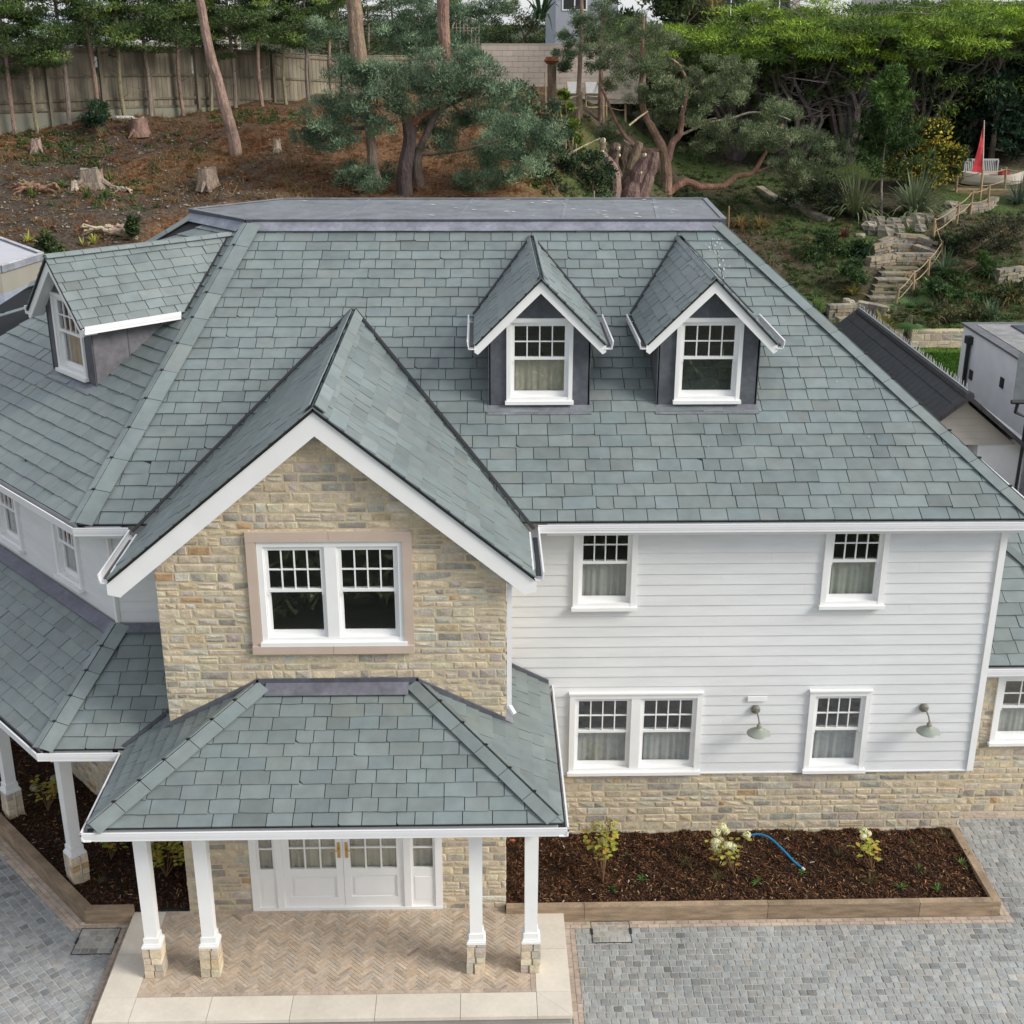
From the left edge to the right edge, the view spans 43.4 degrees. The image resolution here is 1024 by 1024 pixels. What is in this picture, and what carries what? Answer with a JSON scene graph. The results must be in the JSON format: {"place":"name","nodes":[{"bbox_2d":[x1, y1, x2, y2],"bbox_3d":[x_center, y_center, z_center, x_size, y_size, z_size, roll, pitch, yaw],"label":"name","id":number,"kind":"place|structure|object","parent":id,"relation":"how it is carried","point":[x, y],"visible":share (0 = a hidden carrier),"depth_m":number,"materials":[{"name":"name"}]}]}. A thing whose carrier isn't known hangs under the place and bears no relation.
{"place":"outdoors","nodes":[
{"label":"outdoors","id":0,"kind":"place"},
{"bbox_2d":[0,856,110,1023],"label":"side driveway","id":1,"kind":"structure","parent":0,"point":[47,981],"depth_m":17.45,"materials":[{"name":"grey stone"}]},
{"bbox_2d":[71,928,120,954],"bbox_3d":[-5.781,5.970,17.891,0.574,0.022,0.540,0,21,-1],"label":"manhole cover","id":2,"kind":"object","parent":1,"relation":"on","point":[93,941],"visible":1,"depth_m":17.88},
{"bbox_2d":[0,24,1023,374],"bbox_3d":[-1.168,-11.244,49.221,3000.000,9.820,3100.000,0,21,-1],"label":"ground","id":3,"kind":"structure","parent":0,"point":[386,150],"depth_m":43.23,"materials":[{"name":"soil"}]},
{"bbox_2d":[0,237,43,304],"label":"garden annexe","id":4,"kind":"structure","parent":3,"relation":"on","point":[20,265],"depth_m":31.90,"materials":[{"name":"paint"}]},
{"bbox_2d":[0,0,69,134],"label":"conifer tree","id":5,"kind":"object","parent":3,"relation":"on","point":[29,48],"visible":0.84,"depth_m":41.64,"materials":[{"name":"green plant"}]},
{"bbox_2d":[0,0,77,133],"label":"conifer tree","id":6,"kind":"object","parent":3,"relation":"on","point":[31,58],"visible":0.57,"depth_m":41.92,"materials":[{"name":"green plant"}]},
{"bbox_2d":[30,228,68,253],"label":"shrub","id":7,"kind":"object","parent":3,"relation":"on","point":[47,243],"visible":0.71,"depth_m":34.34,"materials":[{"name":"green plant"}]},
{"bbox_2d":[0,0,120,124],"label":"conifer tree","id":8,"kind":"object","parent":3,"relation":"on","point":[54,27],"visible":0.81,"depth_m":41.65,"materials":[{"name":"green plant"}]},
{"bbox_2d":[38,0,142,98],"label":"conifer tree","id":9,"kind":"object","parent":3,"relation":"on","point":[92,5],"visible":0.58,"depth_m":42.49,"materials":[{"name":"green plant"}]},
{"bbox_2d":[75,96,110,131],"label":"shrub","id":10,"kind":"object","parent":3,"relation":"on","point":[97,115],"visible":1,"depth_m":42.48,"materials":[{"name":"green plant"}]},
{"bbox_2d":[76,167,114,189],"bbox_3d":[-13.019,-10.272,39.538,1.457,0.657,1.196,-10,23,-25],"label":"tree stump","id":11,"kind":"object","parent":3,"relation":"on","point":[93,177],"visible":0.8,"depth_m":39.32,"materials":[{"name":"wood"}]},
{"bbox_2d":[53,0,181,115],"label":"conifer tree","id":12,"kind":"object","parent":3,"relation":"on","point":[118,44],"visible":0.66,"depth_m":43.00,"materials":[{"name":"green plant"}]},
{"bbox_2d":[96,0,211,115],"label":"conifer tree","id":13,"kind":"object","parent":3,"relation":"on","point":[182,29],"visible":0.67,"depth_m":43.63,"materials":[{"name":"green plant"}]},
{"bbox_2d":[120,0,222,115],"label":"conifer tree","id":14,"kind":"object","parent":3,"relation":"on","point":[165,49],"visible":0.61,"depth_m":44.03,"materials":[{"name":"green plant"}]},
{"bbox_2d":[0,127,354,245],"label":"wood chips","id":15,"kind":"object","parent":3,"relation":"on","point":[167,205],"visible":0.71,"depth_m":39.06,"materials":[{"name":"brown wood"}]},
{"bbox_2d":[195,166,220,192],"bbox_3d":[-9.193,-10.090,38.862,0.925,0.708,1.395,0,21,-1],"label":"tree stump","id":16,"kind":"object","parent":3,"relation":"on","point":[206,177],"visible":0.97,"depth_m":38.61,"materials":[{"name":"wood"}]},
{"bbox_2d":[170,0,253,111],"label":"conifer tree","id":17,"kind":"object","parent":3,"relation":"on","point":[211,20],"visible":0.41,"depth_m":45.16,"materials":[{"name":"green plant"}]},
{"bbox_2d":[195,0,241,156],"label":"leaning pine","id":18,"kind":"object","parent":3,"relation":"on","point":[234,142],"visible":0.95,"depth_m":40.72,"materials":[{"name":"brown plant"}]},
{"bbox_2d":[187,0,290,108],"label":"conifer tree","id":19,"kind":"object","parent":3,"relation":"on","point":[216,13],"visible":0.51,"depth_m":45.11,"materials":[{"name":"green plant"}]},
{"bbox_2d":[0,45,481,134],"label":"timber fence","id":20,"kind":"object","parent":3,"relation":"on","point":[49,91],"visible":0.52,"depth_m":44.91,"materials":[{"name":"brown wood"}]},
{"bbox_2d":[211,0,297,106],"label":"conifer tree","id":21,"kind":"object","parent":3,"relation":"on","point":[257,21],"visible":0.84,"depth_m":44.42,"materials":[{"name":"green plant"}]},
{"bbox_2d":[0,106,552,245],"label":"pine litter","id":22,"kind":"object","parent":3,"relation":"on","point":[190,168],"visible":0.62,"depth_m":40.81,"materials":[{"name":"brown plant"}]},
{"bbox_2d":[247,0,334,104],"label":"conifer tree","id":23,"kind":"object","parent":3,"relation":"on","point":[283,41],"visible":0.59,"depth_m":46.02,"materials":[{"name":"green plant"}]},
{"bbox_2d":[259,0,346,102],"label":"conifer tree","id":24,"kind":"object","parent":3,"relation":"on","point":[307,3],"visible":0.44,"depth_m":46.11,"materials":[{"name":"green plant"}]},
{"bbox_2d":[272,0,365,97],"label":"conifer tree","id":25,"kind":"object","parent":3,"relation":"on","point":[324,14],"visible":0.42,"depth_m":46.25,"materials":[{"name":"green plant"}]},
{"bbox_2d":[0,106,705,210],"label":"ground cover","id":26,"kind":"object","parent":3,"relation":"on","point":[66,144],"visible":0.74,"depth_m":42.20,"materials":[{"name":"green plant"}]},
{"bbox_2d":[311,0,413,55],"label":"evergreen tree","id":27,"kind":"object","parent":3,"relation":"on","point":[365,9],"visible":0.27,"depth_m":54.47,"materials":[{"name":"green plant"}]},
{"bbox_2d":[286,0,570,195],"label":"pine tree","id":28,"kind":"object","parent":3,"relation":"on","point":[359,69],"visible":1,"depth_m":37.91,"materials":[{"name":"green plant"}]},
{"bbox_2d":[472,17,545,46],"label":"shrub","id":29,"kind":"object","parent":3,"relation":"on","point":[508,30],"visible":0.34,"depth_m":74.63,"materials":[{"name":"green plant"}]},
{"bbox_2d":[0,198,1023,977],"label":"house","id":30,"kind":"structure","parent":3,"relation":"on","point":[392,542],"depth_m":18.68,"materials":[{"name":"stone"}]},
{"bbox_2d":[0,492,25,553],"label":"window","id":31,"kind":"structure","parent":30,"relation":"in","point":[13,537],"depth_m":20.82,"materials":[{"name":"white paint"}]},
{"bbox_2d":[50,522,85,593],"bbox_3d":[-6.625,0.514,19.243,0.243,1.200,0.850,-19,28,-40],"label":"window","id":32,"kind":"structure","parent":30,"relation":"in","point":[70,572],"depth_m":19.42,"materials":[{"name":"white paint"}]},
{"bbox_2d":[281,839,345,906],"bbox_3d":[-2.796,4.627,17.968,0.847,2.110,0.174,0,21,-1],"label":"door","id":33,"kind":"structure","parent":30,"relation":"in","point":[315,875],"depth_m":18.15,"materials":[{"name":"white paint"}]},
{"bbox_2d":[256,542,407,646],"bbox_3d":[-2.318,1.029,16.584,1.905,1.482,0.170,0,21,-1],"label":"window","id":34,"kind":"structure","parent":30,"relation":"in","point":[334,633],"depth_m":16.59,"materials":[{"name":"white paint"}]},
{"bbox_2d":[342,838,404,905],"bbox_3d":[-1.946,4.622,17.988,0.848,2.110,0.154,-1,21,-4],"label":"door","id":35,"kind":"structure","parent":30,"relation":"in","point":[374,868],"depth_m":18.17,"materials":[{"name":"white paint"}]},
{"bbox_2d":[571,535,638,611],"bbox_3d":[1.331,0.744,18.404,0.955,1.390,0.239,0,21,-1],"label":"window","id":36,"kind":"structure","parent":30,"relation":"in","point":[599,585],"depth_m":18.54,"materials":[{"name":"white paint"}]},
{"bbox_2d":[567,691,703,776],"bbox_3d":[1.849,3.313,19.401,2.025,1.402,0.239,0,21,-1],"label":"window","id":37,"kind":"structure","parent":30,"relation":"in","point":[634,749],"depth_m":19.52,"materials":[{"name":"white paint"}]},
{"bbox_2d":[801,689,873,773],"bbox_3d":[4.908,3.290,19.466,0.965,1.412,0.236,0,21,-1],"label":"window","id":38,"kind":"structure","parent":30,"relation":"in","point":[829,749],"depth_m":19.58,"materials":[{"name":"white paint"}]},
{"bbox_2d":[817,534,890,609],"bbox_3d":[4.922,0.723,18.484,0.960,1.390,0.239,0,21,-1],"label":"window","id":39,"kind":"structure","parent":30,"relation":"in","point":[848,583],"depth_m":18.62,"materials":[{"name":"white paint"}]},
{"bbox_2d":[503,0,545,37],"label":"shrub","id":40,"kind":"object","parent":3,"relation":"on","point":[529,25],"visible":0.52,"depth_m":74.92,"materials":[{"name":"green plant"}]},
{"bbox_2d":[476,77,577,177],"bbox_3d":[0.545,-12.216,41.669,3.476,3.583,2.354,0,21,-1],"label":"shrub","id":41,"kind":"object","parent":3,"relation":"on","point":[548,117],"visible":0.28,"depth_m":41.48,"materials":[{"name":"green plant"}]},
{"bbox_2d":[519,159,571,194],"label":"shrub","id":42,"kind":"object","parent":3,"relation":"on","point":[553,177],"visible":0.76,"depth_m":40.58,"materials":[{"name":"green plant"}]},
{"bbox_2d":[480,43,645,103],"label":"block wall","id":43,"kind":"structure","parent":3,"relation":"on","point":[525,62],"depth_m":54.53,"materials":[{"name":"beige concrete"}]},
{"bbox_2d":[556,87,585,153],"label":"shrub","id":44,"kind":"object","parent":3,"relation":"on","point":[564,94],"visible":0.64,"depth_m":43.91,"materials":[{"name":"green plant"}]},
{"bbox_2d":[549,0,610,121],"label":"pine tree","id":45,"kind":"object","parent":3,"relation":"on","point":[580,20],"visible":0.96,"depth_m":47.98,"materials":[{"name":"green plant"}]},
{"bbox_2d":[555,148,618,197],"bbox_3d":[2.465,-11.224,42.964,2.192,1.930,2.129,0,21,-1],"label":"shrub","id":46,"kind":"object","parent":3,"relation":"on","point":[587,157],"visible":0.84,"depth_m":42.59,"materials":[{"name":"green plant"}]},
{"bbox_2d":[584,0,634,122],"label":"pine tree","id":47,"kind":"object","parent":3,"relation":"on","point":[604,14],"visible":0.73,"depth_m":51.71,"materials":[{"name":"green plant"}]},
{"bbox_2d":[600,137,658,197],"bbox_3d":[4.101,-11.929,45.476,2.135,2.572,1.192,0,21,-1],"label":"dead trunk","id":48,"kind":"object","parent":3,"relation":"on","point":[635,178],"visible":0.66,"depth_m":45.24,"materials":[{"name":"brown wood"}]},
{"bbox_2d":[571,0,726,138],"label":"garden tree","id":49,"kind":"object","parent":3,"relation":"on","point":[694,9],"visible":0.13,"depth_m":59.34,"materials":[{"name":"green plant"}]},
{"bbox_2d":[604,0,703,116],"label":"garden tree","id":50,"kind":"object","parent":3,"relation":"on","point":[664,6],"visible":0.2,"depth_m":57.97,"materials":[{"name":"green plant"}]},
{"bbox_2d":[599,10,842,160],"bbox_3d":[9.063,-18.947,57.657,11.332,6.749,9.878,17,27,37],"label":"cypress tree","id":51,"kind":"object","parent":3,"relation":"on","point":[700,46],"visible":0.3,"depth_m":55.68,"materials":[{"name":"green plant"}]},
{"bbox_2d":[591,9,855,197],"bbox_3d":[8.023,-15.525,49.185,10.272,7.029,4.230,0,21,-1],"label":"pine tree","id":52,"kind":"object","parent":3,"relation":"on","point":[733,76],"visible":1,"depth_m":49.09,"materials":[{"name":"green plant"}]},
{"bbox_2d":[774,171,851,214],"bbox_3d":[11.941,-12.615,50.951,3.178,1.767,2.324,0,21,-1],"label":"shrub","id":53,"kind":"object","parent":3,"relation":"on","point":[828,193],"visible":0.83,"depth_m":50.84,"materials":[{"name":"green plant"}]},
{"bbox_2d":[683,1,946,166],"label":"cypress tree","id":54,"kind":"object","parent":3,"relation":"on","point":[770,57],"visible":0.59,"depth_m":53.75,"materials":[{"name":"green plant"}]},
{"bbox_2d":[800,228,854,264],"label":"shrub","id":55,"kind":"object","parent":3,"relation":"on","point":[830,241],"visible":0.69,"depth_m":46.71,"materials":[{"name":"green plant"}]},
{"bbox_2d":[657,6,1023,148],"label":"dense hedge","id":56,"kind":"object","parent":3,"relation":"on","point":[825,127],"visible":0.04,"depth_m":62.50,"materials":[{"name":"green plant"}]},
{"bbox_2d":[665,150,1023,328],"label":"ground cover","id":57,"kind":"object","parent":3,"relation":"on","point":[916,291],"visible":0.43,"depth_m":47.82,"materials":[{"name":"green plant"}]},
{"bbox_2d":[701,0,992,163],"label":"cypress tree","id":58,"kind":"object","parent":3,"relation":"on","point":[823,30],"visible":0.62,"depth_m":53.87,"materials":[{"name":"green plant"}]},
{"bbox_2d":[810,170,892,221],"bbox_3d":[13.447,-12.384,50.484,3.830,2.097,3.678,13,25,31],"label":"strap plant","id":59,"kind":"object","parent":3,"relation":"on","point":[857,207],"visible":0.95,"depth_m":50.31,"materials":[{"name":"green plant"}]},
{"bbox_2d":[836,257,873,286],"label":"shrub","id":60,"kind":"object","parent":3,"relation":"on","point":[852,270],"visible":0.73,"depth_m":44.60,"materials":[{"name":"green plant"}]},
{"bbox_2d":[825,300,889,318],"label":"dry stone wall","id":61,"kind":"structure","parent":3,"relation":"on","point":[834,310],"depth_m":43.06,"materials":[{"name":"stone"}]},
{"bbox_2d":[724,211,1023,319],"bbox_3d":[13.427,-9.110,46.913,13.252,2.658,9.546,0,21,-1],"label":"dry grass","id":62,"kind":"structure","parent":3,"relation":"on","point":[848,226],"depth_m":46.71,"materials":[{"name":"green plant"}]},
{"bbox_2d":[834,62,939,215],"bbox_3d":[14.249,-14.194,49.258,3.981,5.845,4.295,0,21,-1],"label":"young cypress","id":63,"kind":"object","parent":3,"relation":"on","point":[888,102],"visible":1,"depth_m":48.88,"materials":[{"name":"green plant"}]},
{"bbox_2d":[761,0,1023,162],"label":"cypress tree","id":64,"kind":"object","parent":3,"relation":"on","point":[968,31],"visible":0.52,"depth_m":54.15,"materials":[{"name":"green plant"}]},
{"bbox_2d":[866,266,919,310],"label":"stone steps","id":65,"kind":"structure","parent":3,"relation":"on","point":[887,275],"depth_m":44.85,"materials":[{"name":"beige stone"}]},
{"bbox_2d":[865,252,935,267],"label":"dry stone wall","id":66,"kind":"structure","parent":3,"relation":"on","point":[896,258],"depth_m":46.78,"materials":[{"name":"stone"}]},
{"bbox_2d":[870,241,939,256],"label":"dry stone wall","id":67,"kind":"structure","parent":3,"relation":"on","point":[889,247],"depth_m":47.57,"materials":[{"name":"stone"}]},
{"bbox_2d":[877,232,940,249],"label":"dry stone wall","id":68,"kind":"structure","parent":3,"relation":"on","point":[923,240],"depth_m":47.98,"materials":[{"name":"stone"}]},
{"bbox_2d":[884,293,934,344],"bbox_3d":[12.797,-6.013,41.660,1.676,2.109,1.776,17,27,37],"label":"palm tree","id":69,"kind":"object","parent":3,"relation":"on","point":[907,325],"visible":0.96,"depth_m":41.47,"materials":[{"name":"green plant"}]},
{"bbox_2d":[875,163,965,225],"bbox_3d":[15.794,-12.472,50.273,3.773,2.283,3.866,0,21,-1],"label":"strap plant","id":70,"kind":"object","parent":3,"relation":"on","point":[915,197],"visible":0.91,"depth_m":49.90,"materials":[{"name":"green plant"}]},
{"bbox_2d":[871,45,977,151],"bbox_3d":[18.827,-18.716,58.659,5.689,5.542,4.254,0,21,-1],"label":"evergreen tree","id":71,"kind":"object","parent":3,"relation":"on","point":[960,123],"visible":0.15,"depth_m":58.24,"materials":[{"name":"green plant"}]},
{"bbox_2d":[879,113,972,191],"bbox_3d":[17.119,-14.713,52.668,3.698,3.362,2.835,-14,25,-32],"label":"shrub","id":72,"kind":"object","parent":3,"relation":"on","point":[955,163],"visible":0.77,"depth_m":52.37,"materials":[{"name":"green plant"}]},
{"bbox_2d":[891,328,962,347],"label":"retaining wall","id":73,"kind":"structure","parent":3,"relation":"on","point":[947,338],"depth_m":42.19,"materials":[{"name":"stone"}]},
{"bbox_2d":[835,304,1023,491],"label":"garage","id":74,"kind":"structure","parent":3,"relation":"on","point":[992,440],"depth_m":29.36,"materials":[{"name":"tile"}]},
{"bbox_2d":[920,351,959,378],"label":"lawn grass","id":75,"kind":"structure","parent":3,"relation":"on","point":[945,359],"depth_m":41.38,"materials":[{"name":"green plant"}]},
{"bbox_2d":[892,185,990,311],"bbox_3d":[15.735,-9.879,47.501,0.892,3.286,11.089,13,24,30],"label":"rope fence","id":76,"kind":"object","parent":3,"relation":"on","point":[941,244],"visible":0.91,"depth_m":47.90,"materials":[{"name":"wood"}]},
{"bbox_2d":[869,0,1023,153],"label":"cypress tree","id":77,"kind":"object","parent":3,"relation":"on","point":[1016,12],"visible":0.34,"depth_m":55.61,"materials":[{"name":"green plant"}]},
{"bbox_2d":[912,301,988,325],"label":"shrub","id":78,"kind":"object","parent":3,"relation":"on","point":[971,313],"visible":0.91,"depth_m":42.78,"materials":[{"name":"green plant"}]},
{"bbox_2d":[920,275,988,301],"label":"shrub","id":79,"kind":"object","parent":3,"relation":"on","point":[936,286],"visible":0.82,"depth_m":44.09,"materials":[{"name":"green plant"}]},
{"bbox_2d":[932,249,997,290],"bbox_3d":[16.140,-8.534,45.273,2.433,1.570,1.503,-9,23,-22],"label":"shrub","id":80,"kind":"object","parent":3,"relation":"on","point":[949,273],"visible":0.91,"depth_m":44.98,"materials":[{"name":"green plant"}]},
{"bbox_2d":[936,196,998,223],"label":"dry stone wall","id":81,"kind":"structure","parent":3,"relation":"on","point":[979,207],"depth_m":51.06,"materials":[{"name":"stone"}]},
{"bbox_2d":[913,0,1023,152],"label":"cypress tree","id":82,"kind":"object","parent":3,"relation":"on","point":[978,2],"visible":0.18,"depth_m":56.92,"materials":[{"name":"green plant"}]},
{"bbox_2d":[929,50,1023,162],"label":"evergreen tree","id":83,"kind":"object","parent":3,"relation":"on","point":[990,108],"visible":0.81,"depth_m":57.34,"materials":[{"name":"green plant"}]},
{"bbox_2d":[945,211,1023,255],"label":"shrub","id":84,"kind":"object","parent":3,"relation":"on","point":[995,226],"visible":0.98,"depth_m":46.93,"materials":[{"name":"green plant"}]},
{"bbox_2d":[952,188,1022,194],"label":"deck","id":85,"kind":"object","parent":3,"relation":"on","point":[996,191],"visible":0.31,"depth_m":53.30,"materials":[{"name":"wood"}]},
{"bbox_2d":[958,120,1023,184],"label":"sailboat","id":86,"kind":"object","parent":85,"relation":"on","point":[992,177],"visible":0.77,"depth_m":53.93,"materials":[{"name":"paint"}]},
{"bbox_2d":[957,322,1023,495],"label":"white house","id":87,"kind":"structure","parent":3,"relation":"on","point":[991,368],"depth_m":33.62,"materials":[{"name":"tile"}]},
{"bbox_2d":[977,67,1023,154],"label":"evergreen tree","id":88,"kind":"object","parent":3,"relation":"on","point":[1017,116],"visible":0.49,"depth_m":57.84,"materials":[{"name":"green plant"}]},
{"bbox_2d":[2,0,1021,24],"label":"sky","id":89,"kind":"structure","parent":0,"point":[524,3],"materials":[{"name":"white"}]},
{"bbox_2d":[0,698,1023,1023],"bbox_3d":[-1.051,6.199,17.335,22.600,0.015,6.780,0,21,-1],"label":"driveway","id":90,"kind":"structure","parent":0,"point":[1008,967],"depth_m":17.38,"materials":[{"name":"grey stone"}]},
{"bbox_2d":[0,813,134,923],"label":"planter edge","id":91,"kind":"object","parent":90,"relation":"on","point":[82,908],"visible":0.94,"depth_m":18.70,"materials":[{"name":"brown wood"}]},
{"bbox_2d":[0,736,189,910],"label":"bark mulch","id":92,"kind":"object","parent":90,"relation":"on","point":[38,826],"visible":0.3,"depth_m":19.59,"materials":[{"name":"brown wood"}]},
{"bbox_2d":[150,841,184,876],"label":"hydrangea","id":93,"kind":"object","parent":92,"relation":"on","point":[157,852],"visible":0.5,"depth_m":18.92,"materials":[{"name":"green plant"}]},
{"bbox_2d":[92,907,572,1023],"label":"porch terrace","id":94,"kind":"structure","parent":90,"relation":"on","point":[400,966],"depth_m":17.09,"materials":[{"name":"stone"}]},
{"bbox_2d":[0,812,1023,1023],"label":"paver edging","id":95,"kind":"object","parent":90,"relation":"on","point":[40,887],"visible":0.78,"depth_m":18.30,"materials":[{"name":"brick"}]},
{"bbox_2d":[590,921,631,943],"bbox_3d":[1.396,5.911,18.093,0.574,0.022,0.450,0,21,-1],"label":"manhole cover","id":96,"kind":"object","parent":90,"relation":"on","point":[604,934],"visible":1,"depth_m":18.07,"materials":[{"name":"concrete"}]},
{"bbox_2d":[506,828,1000,921],"bbox_3d":[3.433,5.381,19.171,7.072,0.252,1.807,0,21,-1],"label":"planter edge","id":97,"kind":"object","parent":90,"relation":"on","point":[989,904],"visible":0.9,"depth_m":18.34,"materials":[{"name":"brown wood"}]},
{"bbox_2d":[505,826,986,909],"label":"bark mulch","id":98,"kind":"object","parent":97,"relation":"in","point":[568,871],"visible":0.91,"depth_m":19.15,"materials":[{"name":"brown wood"}]},
{"bbox_2d":[581,818,619,881],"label":"hydrangea","id":99,"kind":"object","parent":98,"relation":"on","point":[605,840],"visible":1,"depth_m":18.77,"materials":[{"name":"yellow plant"}]},
{"bbox_2d":[705,821,751,874],"bbox_3d":[3.152,5.011,19.048,0.529,0.696,0.700,-19,28,-40],"label":"hydrangea","id":100,"kind":"object","parent":98,"relation":"on","point":[716,843],"visible":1,"depth_m":18.96,"materials":[{"name":"yellow plant"}]},
{"bbox_2d":[846,826,880,869],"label":"hydrangea","id":101,"kind":"object","parent":98,"relation":"on","point":[865,833],"visible":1,"depth_m":19.10,"materials":[{"name":"yellow plant"}]},
{"bbox_2d":[960,533,1023,811],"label":"side extension","id":102,"kind":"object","parent":90,"relation":"on","point":[994,779],"visible":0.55,"depth_m":20.48,"materials":[{"name":"stone"}]},
{"bbox_2d":[987,677,1023,746],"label":"window","id":103,"kind":"structure","parent":102,"relation":"in","point":[1007,724],"depth_m":20.38,"materials":[{"name":"white paint"}]},
{"bbox_2d":[545,0,617,43],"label":"neighbour house","id":104,"kind":"structure","parent":0,"point":[560,16],"depth_m":61.74,"materials":[{"name":"paint"}]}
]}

